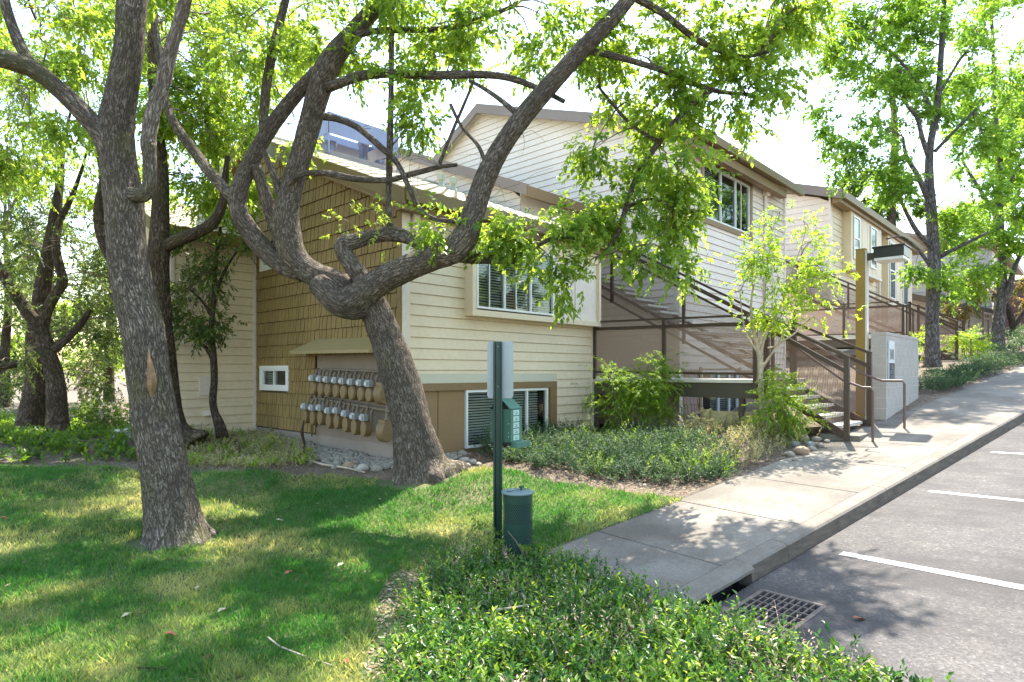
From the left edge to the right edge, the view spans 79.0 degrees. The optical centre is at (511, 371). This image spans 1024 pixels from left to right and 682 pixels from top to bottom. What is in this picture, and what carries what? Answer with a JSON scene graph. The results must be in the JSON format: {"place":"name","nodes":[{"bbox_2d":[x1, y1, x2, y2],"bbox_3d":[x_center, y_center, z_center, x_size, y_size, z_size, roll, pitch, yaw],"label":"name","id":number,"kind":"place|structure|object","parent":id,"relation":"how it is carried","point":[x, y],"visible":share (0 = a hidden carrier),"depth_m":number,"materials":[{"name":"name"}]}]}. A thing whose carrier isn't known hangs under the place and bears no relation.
{"place":"outdoors","nodes":[
{"label":"outdoors","id":0,"kind":"place"},
{"bbox_2d":[0,329,1023,681],"bbox_3d":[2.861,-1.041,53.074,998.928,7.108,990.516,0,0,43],"label":"ground","id":1,"kind":"structure","parent":0,"point":[384,479],"depth_m":8.13,"materials":[{"name":"green plant"}]},
{"bbox_2d":[0,163,84,355],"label":"background tree","id":2,"kind":"object","parent":1,"relation":"on","point":[22,338],"visible":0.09,"depth_m":24.51,"materials":[{"name":"green plant"}]},
{"bbox_2d":[0,0,99,407],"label":"background tree","id":3,"kind":"object","parent":1,"relation":"on","point":[5,344],"visible":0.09,"depth_m":18.92,"materials":[{"name":"green plant"}]},
{"bbox_2d":[0,151,121,432],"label":"oak tree","id":4,"kind":"object","parent":1,"relation":"on","point":[56,396],"visible":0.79,"depth_m":12.41,"materials":[{"name":"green plant"}]},
{"bbox_2d":[0,212,123,408],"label":"background tree","id":5,"kind":"object","parent":1,"relation":"on","point":[106,358],"visible":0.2,"depth_m":18.87,"materials":[{"name":"green plant"}]},
{"bbox_2d":[0,113,125,434],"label":"oak tree","id":6,"kind":"object","parent":1,"relation":"on","point":[32,409],"visible":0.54,"depth_m":14.25,"materials":[{"name":"green plant"}]},
{"bbox_2d":[0,275,125,383],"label":"background tree","id":7,"kind":"object","parent":1,"relation":"on","point":[67,348],"visible":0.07,"depth_m":34.01,"materials":[{"name":"green plant"}]},
{"bbox_2d":[0,409,136,464],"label":"leafy ground cover","id":8,"kind":"object","parent":1,"relation":"on","point":[56,439],"visible":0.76,"depth_m":10.78,"materials":[{"name":"green plant"}]},
{"bbox_2d":[14,161,141,401],"bbox_3d":[-14.588,-3.212,21.954,4.372,8.945,4.643,0,0,-4],"label":"background tree","id":9,"kind":"object","parent":1,"relation":"on","point":[110,371],"visible":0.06,"depth_m":21.86,"materials":[{"name":"green plant"}]},
{"bbox_2d":[68,397,121,425],"bbox_3d":[-9.424,1.068,13.953,1.205,0.987,1.161,0,0,-13],"label":"hedge bush","id":10,"kind":"object","parent":1,"relation":"on","point":[89,412],"visible":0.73,"depth_m":13.89,"materials":[{"name":"green plant"}]},
{"bbox_2d":[83,399,119,432],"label":"hedge bush","id":11,"kind":"object","parent":1,"relation":"on","point":[106,417],"visible":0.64,"depth_m":12.99,"materials":[{"name":"green plant"}]},
{"bbox_2d":[98,399,130,426],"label":"hedge bush","id":12,"kind":"object","parent":1,"relation":"on","point":[121,414],"visible":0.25,"depth_m":14.25,"materials":[{"name":"green plant"}]},
{"bbox_2d":[113,428,131,436],"bbox_3d":[-7.525,1.295,12.400,0.540,0.330,0.740,0,0,43],"label":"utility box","id":13,"kind":"object","parent":1,"relation":"on","point":[118,430],"visible":0.06,"depth_m":12.11,"materials":[{"name":"grey metal"}]},
{"bbox_2d":[0,0,352,446],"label":"shade tree","id":14,"kind":"object","parent":1,"relation":"on","point":[162,244],"visible":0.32,"depth_m":11.45,"materials":[{"name":"green plant"}]},
{"bbox_2d":[98,0,289,202],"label":"background tree","id":15,"kind":"object","parent":1,"relation":"on","point":[185,150],"visible":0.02,"depth_m":20.96,"materials":[{"name":"green plant"}]},
{"bbox_2d":[166,212,259,438],"bbox_3d":[-5.897,-0.924,12.005,2.064,4.449,1.486,0,0,-20],"label":"tree","id":16,"kind":"object","parent":1,"relation":"on","point":[204,332],"visible":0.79,"depth_m":11.93,"materials":[{"name":"green plant"}]},
{"bbox_2d":[0,0,437,552],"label":"shade tree","id":17,"kind":"object","parent":1,"relation":"on","point":[173,515],"visible":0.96,"depth_m":6.84,"materials":[{"name":"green plant"}]},
{"bbox_2d":[186,421,317,469],"bbox_3d":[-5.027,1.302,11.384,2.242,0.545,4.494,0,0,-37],"label":"dry ground cover","id":18,"kind":"object","parent":1,"relation":"on","point":[249,438],"visible":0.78,"depth_m":11.06,"materials":[{"name":"green plant"}]},
{"bbox_2d":[300,420,304,453],"bbox_3d":[-3.669,1.177,10.895,0.059,0.666,0.101,0,0,43],"label":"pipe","id":19,"kind":"object","parent":1,"relation":"on","point":[302,433],"visible":0.78,"depth_m":10.88,"materials":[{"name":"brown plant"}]},
{"bbox_2d":[303,458,364,472],"bbox_3d":[-2.923,1.508,10.072,1.804,0.074,0.127,0,0,40],"label":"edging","id":20,"kind":"object","parent":1,"relation":"on","point":[324,464],"visible":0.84,"depth_m":10.07,"materials":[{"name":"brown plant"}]},
{"bbox_2d":[0,461,683,681],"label":"lawn grass","id":21,"kind":"structure","parent":1,"relation":"on","point":[216,658],"depth_m":5.91,"materials":[{"name":"green plant"}]},
{"bbox_2d":[268,636,330,664],"bbox_3d":[-1.474,1.903,4.226,0.693,0.023,0.055,0,0,35],"label":"fallen twig","id":22,"kind":"object","parent":21,"relation":"on","point":[269,638],"visible":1,"depth_m":4.24,"materials":[{"name":"grey wood"}]},
{"bbox_2d":[231,431,461,469],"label":"river pebbles","id":23,"kind":"object","parent":1,"relation":"on","point":[333,454],"visible":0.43,"depth_m":10.60,"materials":[{"name":"stone"}]},
{"bbox_2d":[343,461,355,466],"bbox_3d":[-2.618,1.507,10.018,0.194,0.139,0.185,0,0,43],"label":"river stone","id":24,"kind":"object","parent":1,"relation":"on","point":[348,463],"visible":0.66,"depth_m":9.96,"materials":[{"name":"beige stone"}]},
{"bbox_2d":[356,464,368,472],"bbox_3d":[-2.328,1.511,9.685,0.193,0.157,0.227,0,0,-21],"label":"river stone","id":25,"kind":"object","parent":1,"relation":"on","point":[363,467],"visible":0.78,"depth_m":9.61,"materials":[{"name":"grey stone"}]},
{"bbox_2d":[371,465,382,471],"bbox_3d":[-2.087,1.492,9.566,0.191,0.119,0.161,0,0,-6],"label":"river stone","id":26,"kind":"object","parent":1,"relation":"on","point":[376,468],"visible":0.97,"depth_m":9.52,"materials":[{"name":"grey stone"}]},
{"bbox_2d":[145,111,612,457],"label":"apartment building","id":27,"kind":"structure","parent":1,"relation":"on","point":[293,334],"depth_m":12.31,"materials":[{"name":"beige paint"}]},
{"bbox_2d":[262,369,285,386],"bbox_3d":[-4.950,0.128,13.359,1.130,0.365,0.370,0,0,43],"label":"window","id":28,"kind":"structure","parent":27,"relation":"in","point":[274,377],"depth_m":13.59,"materials":[{"name":"white plastic"}]},
{"bbox_2d":[310,368,389,436],"bbox_3d":[-2.760,0.581,10.828,3.103,1.319,0.107,0,0,44],"label":"gas pipework","id":29,"kind":"object","parent":27,"relation":"attached to","point":[356,404],"visible":0.3,"depth_m":10.89,"materials":[{"name":"grey paint"}]},
{"bbox_2d":[300,396,313,423],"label":"gas meter","id":30,"kind":"object","parent":29,"relation":"attached to","point":[305,414],"visible":0.76,"depth_m":11.66,"materials":[{"name":"beige paint"}]},
{"bbox_2d":[308,397,321,424],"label":"gas meter","id":31,"kind":"object","parent":29,"relation":"attached to","point":[313,413],"visible":0.78,"depth_m":11.47,"materials":[{"name":"beige paint"}]},
{"bbox_2d":[308,368,322,394],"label":"gas meter","id":32,"kind":"object","parent":29,"relation":"attached to","point":[313,386],"visible":0.84,"depth_m":11.46,"materials":[{"name":"beige paint"}]},
{"bbox_2d":[316,397,329,424],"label":"gas meter","id":33,"kind":"object","parent":29,"relation":"attached to","point":[321,417],"visible":0.84,"depth_m":11.28,"materials":[{"name":"beige paint"}]},
{"bbox_2d":[316,369,329,395],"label":"gas meter","id":34,"kind":"object","parent":29,"relation":"attached to","point":[320,386],"visible":0.77,"depth_m":11.27,"materials":[{"name":"beige paint"}]},
{"bbox_2d":[323,369,337,396],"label":"gas meter","id":35,"kind":"object","parent":29,"relation":"attached to","point":[329,385],"visible":0.84,"depth_m":11.12,"materials":[{"name":"beige paint"}]},
{"bbox_2d":[324,399,338,428],"bbox_3d":[-3.243,0.758,11.140,0.200,0.518,0.242,0,0,43],"label":"gas meter","id":36,"kind":"object","parent":29,"relation":"attached to","point":[329,417],"visible":0.82,"depth_m":11.07,"materials":[{"name":"beige paint"}]},
{"bbox_2d":[331,370,345,397],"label":"gas meter","id":37,"kind":"object","parent":29,"relation":"attached to","point":[336,390],"visible":0.75,"depth_m":10.91,"materials":[{"name":"beige paint"}]},
{"bbox_2d":[332,399,345,428],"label":"gas meter","id":38,"kind":"object","parent":29,"relation":"attached to","point":[337,419],"visible":0.84,"depth_m":10.90,"materials":[{"name":"beige paint"}]},
{"bbox_2d":[338,371,353,398],"bbox_3d":[-2.897,0.220,10.814,0.203,0.507,0.242,0,0,43],"label":"gas meter","id":39,"kind":"object","parent":29,"relation":"attached to","point":[344,388],"visible":0.85,"depth_m":10.75,"materials":[{"name":"beige paint"}]},
{"bbox_2d":[341,402,355,431],"bbox_3d":[-2.841,0.786,10.760,0.200,0.518,0.242,0,0,43],"label":"gas meter","id":40,"kind":"object","parent":29,"relation":"attached to","point":[346,422],"visible":0.79,"depth_m":10.70,"materials":[{"name":"beige paint"}]},
{"bbox_2d":[347,371,362,399],"bbox_3d":[-2.703,0.232,10.630,0.203,0.507,0.242,0,0,43],"label":"gas meter","id":41,"kind":"object","parent":29,"relation":"attached to","point":[352,391],"visible":0.89,"depth_m":10.57,"materials":[{"name":"beige paint"}]},
{"bbox_2d":[349,405,364,434],"bbox_3d":[-2.644,0.817,10.574,0.200,0.518,0.242,0,0,43],"label":"gas meter","id":42,"kind":"object","parent":29,"relation":"attached to","point":[355,423],"visible":0.89,"depth_m":10.51,"materials":[{"name":"beige paint"}]},
{"bbox_2d":[356,372,370,400],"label":"gas meter","id":43,"kind":"object","parent":29,"relation":"attached to","point":[361,390],"visible":0.84,"depth_m":10.38,"materials":[{"name":"beige paint"}]},
{"bbox_2d":[359,405,373,436],"bbox_3d":[-2.433,0.824,10.375,0.200,0.518,0.242,0,0,43],"label":"gas meter","id":44,"kind":"object","parent":29,"relation":"attached to","point":[366,428],"visible":1,"depth_m":10.32,"materials":[{"name":"beige paint"}]},
{"bbox_2d":[364,372,379,402],"bbox_3d":[-2.328,0.255,10.275,0.203,0.507,0.242,0,0,43],"label":"gas meter","id":45,"kind":"object","parent":29,"relation":"attached to","point":[369,393],"visible":0.84,"depth_m":10.21,"materials":[{"name":"beige paint"}]},
{"bbox_2d":[373,382,386,404],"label":"gas meter","id":46,"kind":"object","parent":29,"relation":"attached to","point":[379,395],"visible":0.45,"depth_m":9.96,"materials":[{"name":"beige paint"}]},
{"bbox_2d":[376,404,392,441],"bbox_3d":[-2.041,0.827,9.995,0.200,0.613,0.245,0,0,43],"label":"gas meter","id":47,"kind":"object","parent":29,"relation":"attached to","point":[384,430],"visible":0.94,"depth_m":9.94,"materials":[{"name":"beige paint"}]},
{"bbox_2d":[464,388,547,448],"bbox_3d":[-0.172,0.855,12.109,0.370,1.050,2.280,0,0,43],"label":"window","id":48,"kind":"structure","parent":27,"relation":"in","point":[533,402],"depth_m":11.94,"materials":[{"name":"white plastic"}]},
{"bbox_2d":[477,240,553,315],"bbox_3d":[-0.013,-1.760,11.986,0.370,1.240,2.160,0,0,43],"label":"window","id":49,"kind":"structure","parent":27,"relation":"in","point":[493,290],"depth_m":11.96,"materials":[{"name":"white glass"}]},
{"bbox_2d":[383,148,584,225],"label":"connecting block","id":50,"kind":"structure","parent":1,"relation":"on","point":[537,200],"depth_m":16.20,"materials":[{"name":"paint"}]},
{"bbox_2d":[487,341,512,547],"bbox_3d":[-0.127,0.825,6.678,0.282,2.310,0.061,0,0,0],"label":"sign post","id":51,"kind":"object","parent":1,"relation":"on","point":[499,370],"visible":0.94,"depth_m":6.68,"materials":[{"name":"green metal"}]},
{"bbox_2d":[490,398,529,447],"bbox_3d":[-0.017,0.551,6.777,0.272,0.537,0.407,0,0,43],"label":"bag dispenser","id":52,"kind":"object","parent":51,"relation":"attached to","point":[512,425],"visible":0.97,"depth_m":6.72,"materials":[{"name":"green paint"}]},
{"bbox_2d":[468,515,532,568],"bbox_3d":[-0.118,1.782,6.226,0.740,0.680,0.566,0,0,-24],"label":"foliage spray","id":53,"kind":"object","parent":1,"relation":"on","point":[521,547],"visible":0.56,"depth_m":6.14,"materials":[{"name":"green plant"}]},
{"bbox_2d":[139,0,863,485],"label":"shade tree","id":54,"kind":"object","parent":1,"relation":"on","point":[357,290],"visible":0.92,"depth_m":8.64,"materials":[{"name":"green plant"}]},
{"bbox_2d":[0,350,1023,681],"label":"leaf litter","id":55,"kind":"object","parent":1,"relation":"on","point":[388,600],"visible":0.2,"depth_m":8.50,"materials":[{"name":"brown plant"}]},
{"bbox_2d":[502,486,533,555],"bbox_3d":[0.058,1.505,6.350,0.332,0.670,0.332,0,0,43],"label":"waste bin","id":56,"kind":"object","parent":1,"relation":"on","point":[517,515],"visible":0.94,"depth_m":6.23,"materials":[{"name":"teal metal"}]},
{"bbox_2d":[473,415,747,485],"bbox_3d":[1.765,1.203,10.766,5.133,0.787,4.675,0,0,43],"label":"juniper ground cover","id":57,"kind":"object","parent":1,"relation":"on","point":[633,457],"visible":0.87,"depth_m":9.70,"materials":[{"name":"green plant"}]},
{"bbox_2d":[433,103,803,433],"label":"apartment building","id":58,"kind":"structure","parent":1,"relation":"on","point":[750,192],"depth_m":17.17,"materials":[{"name":"paint"}]},
{"bbox_2d":[702,374,738,410],"bbox_3d":[5.437,0.635,16.673,0.370,1.350,2.200,0,0,43],"label":"window","id":59,"kind":"structure","parent":58,"relation":"in","point":[716,404],"depth_m":16.90,"materials":[{"name":"grey glass"}]},
{"bbox_2d":[704,165,749,233],"bbox_3d":[5.733,-4.650,16.985,0.370,1.400,2.900,0,0,43],"label":"window","id":60,"kind":"structure","parent":58,"relation":"in","point":[735,214],"depth_m":17.59,"materials":[{"name":"white plastic"}]},
{"bbox_2d":[571,346,694,430],"bbox_3d":[2.407,0.602,12.129,2.358,2.232,1.808,0,0,-6],"label":"nandina shrub","id":61,"kind":"object","parent":1,"relation":"on","point":[641,397],"visible":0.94,"depth_m":12.08,"materials":[{"name":"green plant"}]},
{"bbox_2d":[370,521,954,681],"bbox_3d":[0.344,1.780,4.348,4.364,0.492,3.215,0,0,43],"label":"glossy ground cover","id":62,"kind":"object","parent":1,"relation":"on","point":[581,662],"visible":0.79,"depth_m":4.24,"materials":[{"name":"green plant"}]},
{"bbox_2d":[495,604,529,610],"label":"fallen twig","id":63,"kind":"object","parent":62,"relation":"on","point":[508,608],"visible":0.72,"depth_m":4.73,"materials":[{"name":"grey wood"}]},
{"bbox_2d":[667,407,716,435],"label":"shrub","id":64,"kind":"object","parent":1,"relation":"on","point":[691,415],"visible":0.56,"depth_m":11.42,"materials":[{"name":"green plant"}]},
{"bbox_2d":[593,314,804,430],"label":"walkway deck","id":65,"kind":"structure","parent":1,"relation":"on","point":[721,361],"depth_m":12.31,"materials":[{"name":"brown metal"}]},
{"bbox_2d":[563,221,790,378],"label":"staircase","id":66,"kind":"structure","parent":65,"relation":"on","point":[612,285],"depth_m":13.97,"materials":[{"name":"metal"}]},
{"bbox_2d":[702,409,769,433],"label":"wall","id":67,"kind":"structure","parent":1,"relation":"on","point":[717,415],"depth_m":11.88,"materials":[{"name":"beige paint"}]},
{"bbox_2d":[671,408,823,466],"bbox_3d":[4.679,1.126,12.304,2.584,0.916,7.245,0,0,23],"label":"grey ground cover","id":68,"kind":"object","parent":1,"relation":"on","point":[741,431],"visible":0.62,"depth_m":10.26,"materials":[{"name":"green plant"}]},
{"bbox_2d":[740,363,833,444],"bbox_3d":[4.603,0.602,10.525,1.447,1.494,1.268,0,0,11],"label":"nandina shrub","id":69,"kind":"object","parent":1,"relation":"on","point":[789,419],"visible":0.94,"depth_m":10.43,"materials":[{"name":"green plant"}]},
{"bbox_2d":[784,451,794,456],"bbox_3d":[4.330,1.293,9.685,0.162,0.110,0.134,0,0,43],"label":"river stone","id":70,"kind":"object","parent":1,"relation":"on","point":[789,454],"visible":0.9,"depth_m":9.64,"materials":[{"name":"grey stone"}]},
{"bbox_2d":[714,199,869,427],"bbox_3d":[4.811,-0.957,10.719,2.553,4.252,1.310,0,0,13],"label":"young tree","id":71,"kind":"object","parent":1,"relation":"on","point":[776,311],"visible":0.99,"depth_m":10.71,"materials":[{"name":"green plant"}]},
{"bbox_2d":[804,441,814,446],"bbox_3d":[4.910,1.196,10.232,0.180,0.122,0.185,0,0,43],"label":"river stone","id":72,"kind":"object","parent":1,"relation":"on","point":[809,443],"visible":0.66,"depth_m":10.18,"materials":[{"name":"grey stone"}]},
{"bbox_2d":[603,405,1023,662],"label":"kerb","id":73,"kind":"structure","parent":1,"relation":"on","point":[750,567],"depth_m":6.83,"materials":[{"name":"concrete"}]},
{"bbox_2d":[810,436,821,441],"bbox_3d":[5.178,1.151,10.563,0.187,0.123,0.158,0,0,43],"label":"river stone","id":74,"kind":"object","parent":1,"relation":"on","point":[818,438],"visible":0.76,"depth_m":10.51,"materials":[{"name":"grey stone"}]},
{"bbox_2d":[786,301,918,350],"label":"walkway deck","id":75,"kind":"structure","parent":1,"relation":"on","point":[836,344],"depth_m":22.80,"materials":[{"name":"brown metal"}]},
{"bbox_2d":[786,258,913,335],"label":"staircase","id":76,"kind":"structure","parent":75,"relation":"on","point":[831,301],"depth_m":23.83,"materials":[{"name":"metal"}]},
{"bbox_2d":[786,183,923,356],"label":"apartment building","id":77,"kind":"structure","parent":1,"relation":"on","point":[852,221],"depth_m":26.33,"materials":[{"name":"beige paint"}]},
{"bbox_2d":[853,215,859,258],"bbox_3d":[14.848,-5.740,26.733,0.040,1.840,0.890,0,0,43],"label":"window frame","id":78,"kind":"structure","parent":77,"relation":"in","point":[854,237],"depth_m":26.42,"materials":[{"name":"white plastic"}]},
{"bbox_2d":[870,226,876,269],"bbox_3d":[16.720,-5.715,28.713,0.040,1.890,1.040,0,0,43],"label":"window frame","id":79,"kind":"structure","parent":77,"relation":"in","point":[871,227],"depth_m":28.37,"materials":[{"name":"white plastic"}]},
{"bbox_2d":[889,241,895,299],"bbox_3d":[19.228,-5.090,31.365,0.040,2.840,1.140,0,0,43],"label":"window frame","id":80,"kind":"structure","parent":77,"relation":"in","point":[890,242],"depth_m":30.96,"materials":[{"name":"white plastic"}]},
{"bbox_2d":[835,96,924,225],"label":"background tree","id":81,"kind":"object","parent":1,"relation":"on","point":[892,216],"visible":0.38,"depth_m":45.68,"materials":[{"name":"green plant"}]},
{"bbox_2d":[855,243,910,418],"bbox_3d":[7.101,-0.621,11.934,0.880,3.562,0.540,0,0,43],"label":"lamp post","id":82,"kind":"object","parent":1,"relation":"on","point":[892,253],"visible":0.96,"depth_m":12.08,"materials":[{"name":"brown wood"}]},
{"bbox_2d":[871,332,918,419],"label":"block wall","id":83,"kind":"structure","parent":1,"relation":"on","point":[888,399],"depth_m":12.26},
{"bbox_2d":[888,341,894,379],"bbox_3d":[7.376,-0.220,12.066,0.027,0.760,0.430,0,0,43],"label":"address sign","id":84,"kind":"object","parent":83,"relation":"attached to","point":[891,360],"visible":1,"depth_m":12.02,"materials":[{"name":"grey plastic"}]},
{"bbox_2d":[796,0,1023,366],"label":"street tree","id":85,"kind":"object","parent":1,"relation":"on","point":[903,81],"visible":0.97,"depth_m":18.32,"materials":[{"name":"green plant"}]},
{"bbox_2d":[909,316,940,365],"bbox_3d":[12.910,-0.924,19.634,1.173,1.637,1.144,0,0,43],"label":"nandina shrub","id":86,"kind":"object","parent":1,"relation":"on","point":[920,340],"visible":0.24,"depth_m":19.68,"materials":[{"name":"yellow plant"}]},
{"bbox_2d":[908,302,984,359],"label":"staircase","id":87,"kind":"structure","parent":1,"relation":"on","point":[943,327],"depth_m":21.23,"materials":[{"name":"metal"}]},
{"bbox_2d":[904,232,1023,332],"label":"apartment building","id":88,"kind":"structure","parent":1,"relation":"on","point":[919,296],"depth_m":37.78,"materials":[{"name":"grey"}]},
{"bbox_2d":[940,325,996,359],"bbox_3d":[15.066,-0.747,20.677,1.723,1.725,1.823,0,0,43],"label":"nandina shrub","id":89,"kind":"object","parent":1,"relation":"on","point":[974,341],"visible":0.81,"depth_m":20.45,"materials":[{"name":"green plant"}]},
{"bbox_2d":[918,347,1023,392],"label":"juniper slope cover","id":90,"kind":"object","parent":1,"relation":"on","point":[944,378],"visible":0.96,"depth_m":16.24,"materials":[{"name":"green plant"}]},
{"bbox_2d":[923,82,1023,253],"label":"background tree","id":91,"kind":"object","parent":1,"relation":"on","point":[953,172],"visible":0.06,"depth_m":42.43,"materials":[{"name":"green plant"}]},
{"bbox_2d":[939,268,1023,337],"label":"ornamental maple","id":92,"kind":"object","parent":1,"relation":"on","point":[1012,321],"visible":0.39,"depth_m":26.95,"materials":[{"name":"green plant"}]},
{"bbox_2d":[941,0,1023,350],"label":"street tree","id":93,"kind":"object","parent":1,"relation":"on","point":[1002,239],"visible":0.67,"depth_m":22.25,"materials":[{"name":"green plant"}]},
{"bbox_2d":[982,312,992,340],"bbox_3d":[19.836,-1.580,25.677,0.060,1.880,5.431,0,0,43],"label":"path railing","id":94,"kind":"object","parent":1,"relation":"on","point":[987,318],"visible":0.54,"depth_m":24.47,"materials":[{"name":"brown metal"}]},
{"bbox_2d":[959,323,1023,352],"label":"slope cover","id":95,"kind":"object","parent":1,"relation":"on","point":[1017,334],"visible":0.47,"depth_m":23.40,"materials":[{"name":"green plant"}]},
{"bbox_2d":[994,279,1023,329],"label":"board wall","id":96,"kind":"structure","parent":1,"relation":"on","point":[1015,308],"depth_m":34.27,"materials":[{"name":"brown wood"}]},
{"bbox_2d":[0,0,1023,374],"label":"sky","id":97,"kind":"structure","parent":0,"point":[792,157],"materials":[{"name":"white"}]},
{"bbox_2d":[480,363,1023,632],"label":"sidewalk","id":98,"kind":"structure","parent":0,"point":[686,540],"depth_m":7.77,"materials":[{"name":"concrete"}]},
{"bbox_2d":[793,446,809,454],"bbox_3d":[4.553,1.251,9.784,0.234,0.157,0.206,0,0,-3],"label":"river stone","id":99,"kind":"object","parent":98,"relation":"on","point":[800,450],"visible":0.91,"depth_m":9.71,"materials":[{"name":"beige stone"}]},
{"bbox_2d":[764,316,905,441],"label":"staircase","id":100,"kind":"structure","parent":98,"relation":"on","point":[827,366],"depth_m":11.01,"materials":[{"name":"metal"}]},
{"bbox_2d":[624,423,1023,681],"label":"road","id":101,"kind":"structure","parent":0,"point":[936,626],"depth_m":5.50,"materials":[{"name":"grey asphalt"}]},
{"bbox_2d":[697,583,746,613],"bbox_3d":[2.100,2.391,5.319,0.570,0.896,0.880,0,0,-38],"label":"drain pit","id":102,"kind":"object","parent":101,"relation":"in","point":[737,587],"visible":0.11,"depth_m":5.77,"materials":[{"name":"black concrete"}]},
{"bbox_2d":[725,589,826,632],"bbox_3d":[2.202,2.005,5.189,0.605,0.134,0.585,0,0,-38],"label":"storm drain grate","id":103,"kind":"object","parent":101,"relation":"in","point":[806,610],"visible":0.6,"depth_m":5.21,"materials":[{"name":"metal"}]},
{"bbox_2d":[839,551,1023,589],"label":"parking line","id":104,"kind":"object","parent":101,"relation":"on","point":[953,574],"visible":1,"depth_m":5.57,"materials":[{"name":"white paint"}]},
{"bbox_2d":[927,490,1023,501],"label":"parking line","id":105,"kind":"object","parent":101,"relation":"on","point":[983,496],"visible":1,"depth_m":7.50,"materials":[{"name":"white paint"}]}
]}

